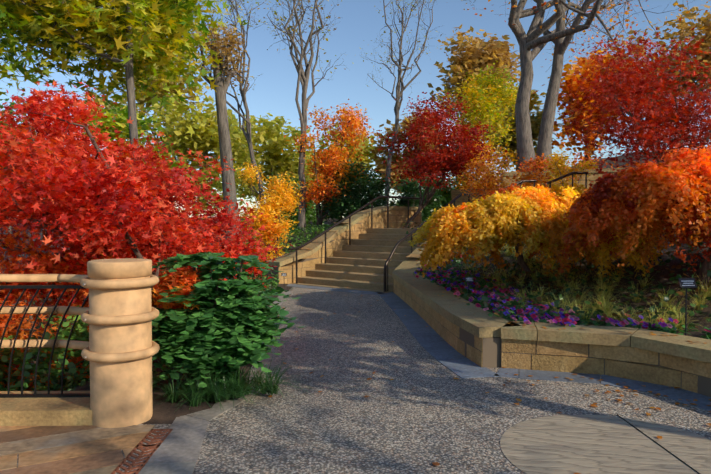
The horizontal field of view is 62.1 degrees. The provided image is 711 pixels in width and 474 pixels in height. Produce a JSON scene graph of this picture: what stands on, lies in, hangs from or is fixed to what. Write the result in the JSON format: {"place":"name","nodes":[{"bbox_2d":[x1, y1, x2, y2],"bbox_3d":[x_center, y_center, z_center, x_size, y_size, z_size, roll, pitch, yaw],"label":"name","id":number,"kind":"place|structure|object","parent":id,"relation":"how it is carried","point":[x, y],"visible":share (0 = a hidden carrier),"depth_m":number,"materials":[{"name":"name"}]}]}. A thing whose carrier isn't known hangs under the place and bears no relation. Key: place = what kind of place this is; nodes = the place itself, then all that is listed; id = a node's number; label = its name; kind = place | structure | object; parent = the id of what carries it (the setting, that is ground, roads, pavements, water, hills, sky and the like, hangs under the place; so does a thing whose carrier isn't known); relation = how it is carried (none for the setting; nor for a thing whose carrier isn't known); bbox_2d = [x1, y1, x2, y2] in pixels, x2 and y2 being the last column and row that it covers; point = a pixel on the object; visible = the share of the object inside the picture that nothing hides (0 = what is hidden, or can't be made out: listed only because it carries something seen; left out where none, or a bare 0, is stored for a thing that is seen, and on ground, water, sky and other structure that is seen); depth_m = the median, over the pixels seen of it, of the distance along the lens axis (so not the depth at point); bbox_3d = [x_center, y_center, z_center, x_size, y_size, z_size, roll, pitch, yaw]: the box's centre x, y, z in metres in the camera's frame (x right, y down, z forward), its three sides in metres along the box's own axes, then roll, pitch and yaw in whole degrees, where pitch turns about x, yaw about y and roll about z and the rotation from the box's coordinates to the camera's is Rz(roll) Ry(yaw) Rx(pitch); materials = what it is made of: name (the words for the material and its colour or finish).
{"place":"outdoors","nodes":[
{"label":"outdoors","id":0,"kind":"place"},
{"bbox_2d":[0,149,710,473],"bbox_3d":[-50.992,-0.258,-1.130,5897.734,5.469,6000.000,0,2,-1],"label":"terrain","id":1,"kind":"structure","parent":0,"point":[340,423],"depth_m":5.06,"materials":[{"name":"grey gravel"}]},
{"bbox_2d":[0,93,58,264],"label":"tree","id":2,"kind":"object","parent":1,"relation":"on","point":[13,103],"visible":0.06,"depth_m":19.64,"materials":[{"name":"red plant"}]},
{"bbox_2d":[0,305,89,390],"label":"green shrub","id":3,"kind":"object","parent":1,"relation":"on","point":[80,332],"visible":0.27,"depth_m":5.87,"materials":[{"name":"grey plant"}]},
{"bbox_2d":[0,225,132,390],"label":"shrub","id":4,"kind":"object","parent":1,"relation":"on","point":[44,264],"visible":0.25,"depth_m":6.41,"materials":[{"name":"red plant"}]},
{"bbox_2d":[0,258,159,427],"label":"fence","id":5,"kind":"object","parent":1,"relation":"on","point":[120,348],"visible":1,"depth_m":4.48,"materials":[{"name":"beige stone"}]},
{"bbox_2d":[0,0,248,196],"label":"tree","id":6,"kind":"object","parent":1,"relation":"on","point":[129,32],"visible":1,"depth_m":11.25,"materials":[{"name":"green plant"}]},
{"bbox_2d":[68,100,190,217],"bbox_3d":[-9.554,-1.859,23.212,6.050,7.191,4.370,0,2,-1],"label":"tree","id":7,"kind":"object","parent":1,"relation":"on","point":[122,126],"visible":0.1,"depth_m":22.82,"materials":[{"name":"green plant"}]},
{"bbox_2d":[111,429,172,473],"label":"trench drain grate","id":8,"kind":"object","parent":1,"relation":"on","point":[141,446],"visible":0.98,"depth_m":3.96,"materials":[{"name":"brown metal"}]},
{"bbox_2d":[10,272,279,392],"bbox_3d":[-3.750,1.550,9.214,5.009,1.275,8.438,0,2,-1],"label":"ground cover","id":9,"kind":"object","parent":1,"relation":"on","point":[71,369],"visible":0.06,"depth_m":5.46,"materials":[{"name":"green plant"}]},
{"bbox_2d":[0,80,292,340],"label":"japanese maple tree","id":10,"kind":"object","parent":1,"relation":"on","point":[68,189],"visible":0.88,"depth_m":6.43,"materials":[{"name":"red plant"}]},
{"bbox_2d":[79,36,235,159],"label":"tree","id":11,"kind":"object","parent":1,"relation":"on","point":[162,94],"visible":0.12,"depth_m":40.81,"materials":[{"name":"green plant"}]},
{"bbox_2d":[151,267,203,382],"bbox_3d":[-1.591,0.967,5.358,0.708,1.448,0.803,-1,2,-25],"label":"red maple shrub","id":12,"kind":"object","parent":1,"relation":"on","point":[183,276],"visible":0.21,"depth_m":5.12,"materials":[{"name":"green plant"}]},
{"bbox_2d":[147,92,254,220],"bbox_3d":[-7.960,-2.916,29.637,5.898,8.535,5.281,0,2,-1],"label":"tree","id":13,"kind":"object","parent":1,"relation":"on","point":[204,138],"visible":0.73,"depth_m":28.86,"materials":[{"name":"green plant"}]},
{"bbox_2d":[188,19,250,239],"bbox_3d":[-3.319,-2.571,14.261,1.656,5.299,1.444,0,2,-1],"label":"tree","id":14,"kind":"object","parent":1,"relation":"on","point":[229,73],"visible":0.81,"depth_m":14.17,"materials":[{"name":"grey plant"}]},
{"bbox_2d":[151,252,304,390],"bbox_3d":[-1.290,0.759,5.344,1.677,1.251,1.274,0,2,-1],"label":"mahonia shrub","id":15,"kind":"object","parent":1,"relation":"on","point":[231,325],"visible":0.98,"depth_m":5.08,"materials":[{"name":"green plant"}]},
{"bbox_2d":[152,357,310,409],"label":"liriope grass","id":16,"kind":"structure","parent":1,"relation":"on","point":[234,386],"depth_m":5.04,"materials":[{"name":"green plant"}]},
{"bbox_2d":[193,0,282,202],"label":"bare tree","id":17,"kind":"object","parent":1,"relation":"on","point":[247,133],"visible":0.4,"depth_m":22.63,"materials":[{"name":"grey plant"}]},
{"bbox_2d":[222,160,303,274],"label":"yellow maple tree","id":18,"kind":"object","parent":1,"relation":"on","point":[273,207],"visible":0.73,"depth_m":15.21,"materials":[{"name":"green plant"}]},
{"bbox_2d":[215,113,322,205],"bbox_3d":[-5.190,-3.872,35.634,7.175,7.754,6.624,0,2,-1],"label":"tree","id":19,"kind":"object","parent":1,"relation":"on","point":[273,159],"visible":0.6,"depth_m":35.44,"materials":[{"name":"green plant"}]},
{"bbox_2d":[263,169,324,233],"bbox_3d":[-2.576,-1.036,23.817,3.130,3.404,3.366,0,2,-1],"label":"evergreen shrub","id":20,"kind":"object","parent":1,"relation":"on","point":[310,211],"visible":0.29,"depth_m":23.05,"materials":[{"name":"green plant"}]},
{"bbox_2d":[242,0,352,232],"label":"bare tree","id":21,"kind":"object","parent":1,"relation":"on","point":[303,77],"visible":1,"depth_m":18.65,"materials":[{"name":"grey plant"}]},
{"bbox_2d":[189,219,426,279],"bbox_3d":[-1.147,0.136,19.594,5.169,1.675,9.284,1,2,38],"label":"ground cover","id":22,"kind":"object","parent":1,"relation":"on","point":[309,230],"depth_m":17.75,"materials":[{"name":"green plant"}]},
{"bbox_2d":[282,99,380,230],"bbox_3d":[-0.825,-2.164,19.174,3.356,4.705,2.533,0,2,-1],"label":"tree orange maple behind stair","id":23,"kind":"object","parent":1,"relation":"on","point":[352,121],"visible":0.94,"depth_m":18.77,"materials":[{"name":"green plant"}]},
{"bbox_2d":[294,121,383,217],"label":"tree","id":24,"kind":"object","parent":1,"relation":"on","point":[366,156],"visible":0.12,"depth_m":39.16,"materials":[{"name":"orange plant"}]},
{"bbox_2d":[0,283,710,473],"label":"terrace paving borders","id":25,"kind":"object","parent":1,"relation":"on","point":[579,443],"depth_m":4.18,"materials":[{"name":"stone"}]},
{"bbox_2d":[313,157,402,224],"bbox_3d":[0.023,-1.170,18.904,2.932,2.644,2.753,0,2,-1],"label":"evergreen shrub","id":26,"kind":"object","parent":1,"relation":"on","point":[347,205],"visible":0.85,"depth_m":18.61,"materials":[{"name":"green plant"}]},
{"bbox_2d":[298,227,425,291],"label":"stair steps","id":27,"kind":"structure","parent":1,"relation":"on","point":[360,268],"depth_m":14.56,"materials":[{"name":"stone"}]},
{"bbox_2d":[288,172,587,291],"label":"bronze handrails","id":28,"kind":"object","parent":27,"relation":"on","point":[385,283],"visible":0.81,"depth_m":14.28,"materials":[{"name":"brown metal"}]},
{"bbox_2d":[360,0,445,205],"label":"bare tree","id":29,"kind":"object","parent":1,"relation":"on","point":[399,94],"visible":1,"depth_m":29.60,"materials":[{"name":"grey plant"}]},
{"bbox_2d":[369,108,449,194],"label":"tree","id":30,"kind":"object","parent":1,"relation":"on","point":[379,162],"visible":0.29,"depth_m":37.58,"materials":[{"name":"red plant"}]},
{"bbox_2d":[373,178,445,220],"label":"evergreen shrub","id":31,"kind":"object","parent":1,"relation":"on","point":[413,190],"visible":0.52,"depth_m":20.81,"materials":[{"name":"green plant"}]},
{"bbox_2d":[391,171,473,213],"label":"evergreen shrub","id":32,"kind":"object","parent":1,"relation":"on","point":[447,196],"visible":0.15,"depth_m":22.82,"materials":[{"name":"green plant"}]},
{"bbox_2d":[365,90,507,227],"bbox_3d":[2.368,-2.156,17.828,4.069,4.486,3.908,0,2,-1],"label":"crimson maple tree","id":33,"kind":"object","parent":1,"relation":"on","point":[455,157],"visible":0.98,"depth_m":17.20,"materials":[{"name":"red plant"}]},
{"bbox_2d":[428,24,520,183],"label":"tree","id":34,"kind":"object","parent":1,"relation":"on","point":[473,57],"visible":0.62,"depth_m":43.62,"materials":[{"name":"yellow plant"}]},
{"bbox_2d":[431,60,519,180],"bbox_3d":[5.748,-4.582,26.599,4.693,6.515,3.795,-1,2,-32],"label":"yellow green tree","id":35,"kind":"object","parent":1,"relation":"on","point":[481,97],"visible":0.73,"depth_m":25.74,"materials":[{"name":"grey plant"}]},
{"bbox_2d":[446,139,517,192],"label":"gold shrub","id":36,"kind":"object","parent":1,"relation":"on","point":[503,155],"visible":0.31,"depth_m":21.65,"materials":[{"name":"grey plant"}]},
{"bbox_2d":[266,168,710,396],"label":"stone walls","id":37,"kind":"structure","parent":1,"relation":"on","point":[480,337],"depth_m":6.21,"materials":[{"name":"stone"}]},
{"bbox_2d":[281,273,696,335],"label":"plant labels","id":38,"kind":"object","parent":1,"relation":"on","point":[686,283],"visible":0.92,"depth_m":6.31,"materials":[{"name":"metal"}]},
{"bbox_2d":[268,228,710,473],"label":"fallen leaves","id":39,"kind":"object","parent":1,"relation":"on","point":[438,464],"visible":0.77,"depth_m":5.34,"materials":[{"name":"orange plant"}]},
{"bbox_2d":[453,152,557,200],"bbox_3d":[3.540,-0.827,13.949,2.429,2.310,2.152,0,2,-1],"label":"orange shrub","id":40,"kind":"object","parent":1,"relation":"on","point":[487,182],"visible":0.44,"depth_m":13.61,"materials":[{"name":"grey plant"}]},
{"bbox_2d":[473,86,570,165],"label":"tree","id":41,"kind":"object","parent":1,"relation":"on","point":[535,121],"visible":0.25,"depth_m":34.56,"materials":[{"name":"plant"}]},
{"bbox_2d":[408,183,661,284],"bbox_3d":[2.838,0.032,9.907,3.809,1.863,3.317,0,2,-1],"label":"shrub","id":42,"kind":"object","parent":1,"relation":"on","point":[530,218],"visible":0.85,"depth_m":8.89,"materials":[{"name":"yellow plant"}]},
{"bbox_2d":[463,0,644,170],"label":"tree","id":43,"kind":"object","parent":1,"relation":"on","point":[544,144],"visible":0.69,"depth_m":21.04,"materials":[{"name":"grey plant"}]},
{"bbox_2d":[401,219,710,332],"bbox_3d":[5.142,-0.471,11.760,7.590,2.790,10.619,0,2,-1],"label":"flower bed","id":44,"kind":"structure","parent":1,"relation":"on","point":[497,313],"depth_m":8.20,"materials":[{"name":"green plant"}]},
{"bbox_2d":[413,256,710,338],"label":"pansies","id":45,"kind":"object","parent":1,"relation":"on","point":[564,318],"visible":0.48,"depth_m":7.20,"materials":[{"name":"purple plant"}]},
{"bbox_2d":[507,152,620,179],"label":"shrub","id":46,"kind":"object","parent":1,"relation":"on","point":[542,161],"visible":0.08,"depth_m":18.88,"materials":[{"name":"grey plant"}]},
{"bbox_2d":[543,148,597,196],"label":"yellow shrub","id":47,"kind":"object","parent":1,"relation":"on","point":[558,165],"visible":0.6,"depth_m":15.52,"materials":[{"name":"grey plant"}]},
{"bbox_2d":[532,47,628,162],"bbox_3d":[12.304,-5.817,31.753,5.543,8.700,5.565,-2,2,-43],"label":"tree","id":48,"kind":"object","parent":1,"relation":"on","point":[571,82],"visible":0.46,"depth_m":30.45,"materials":[{"name":"orange plant"}]},
{"bbox_2d":[463,0,709,171],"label":"tree","id":49,"kind":"object","parent":1,"relation":"on","point":[531,43],"visible":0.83,"depth_m":20.68,"materials":[{"name":"grey plant"}]},
{"bbox_2d":[541,23,710,175],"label":"red maple tree","id":50,"kind":"object","parent":1,"relation":"on","point":[628,84],"visible":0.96,"depth_m":12.04,"materials":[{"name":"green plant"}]},
{"bbox_2d":[555,142,710,289],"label":"orange shrub","id":51,"kind":"object","parent":1,"relation":"on","point":[654,199],"visible":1,"depth_m":7.11,"materials":[{"name":"orange plant"}]},
{"bbox_2d":[600,1,710,142],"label":"tree","id":52,"kind":"object","parent":1,"relation":"on","point":[684,27],"visible":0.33,"depth_m":28.51,"materials":[{"name":"orange plant"}]},
{"bbox_2d":[0,0,710,217],"label":"sky","id":53,"kind":"structure","parent":0,"point":[274,92],"materials":[{"name":"blue"}]}
]}

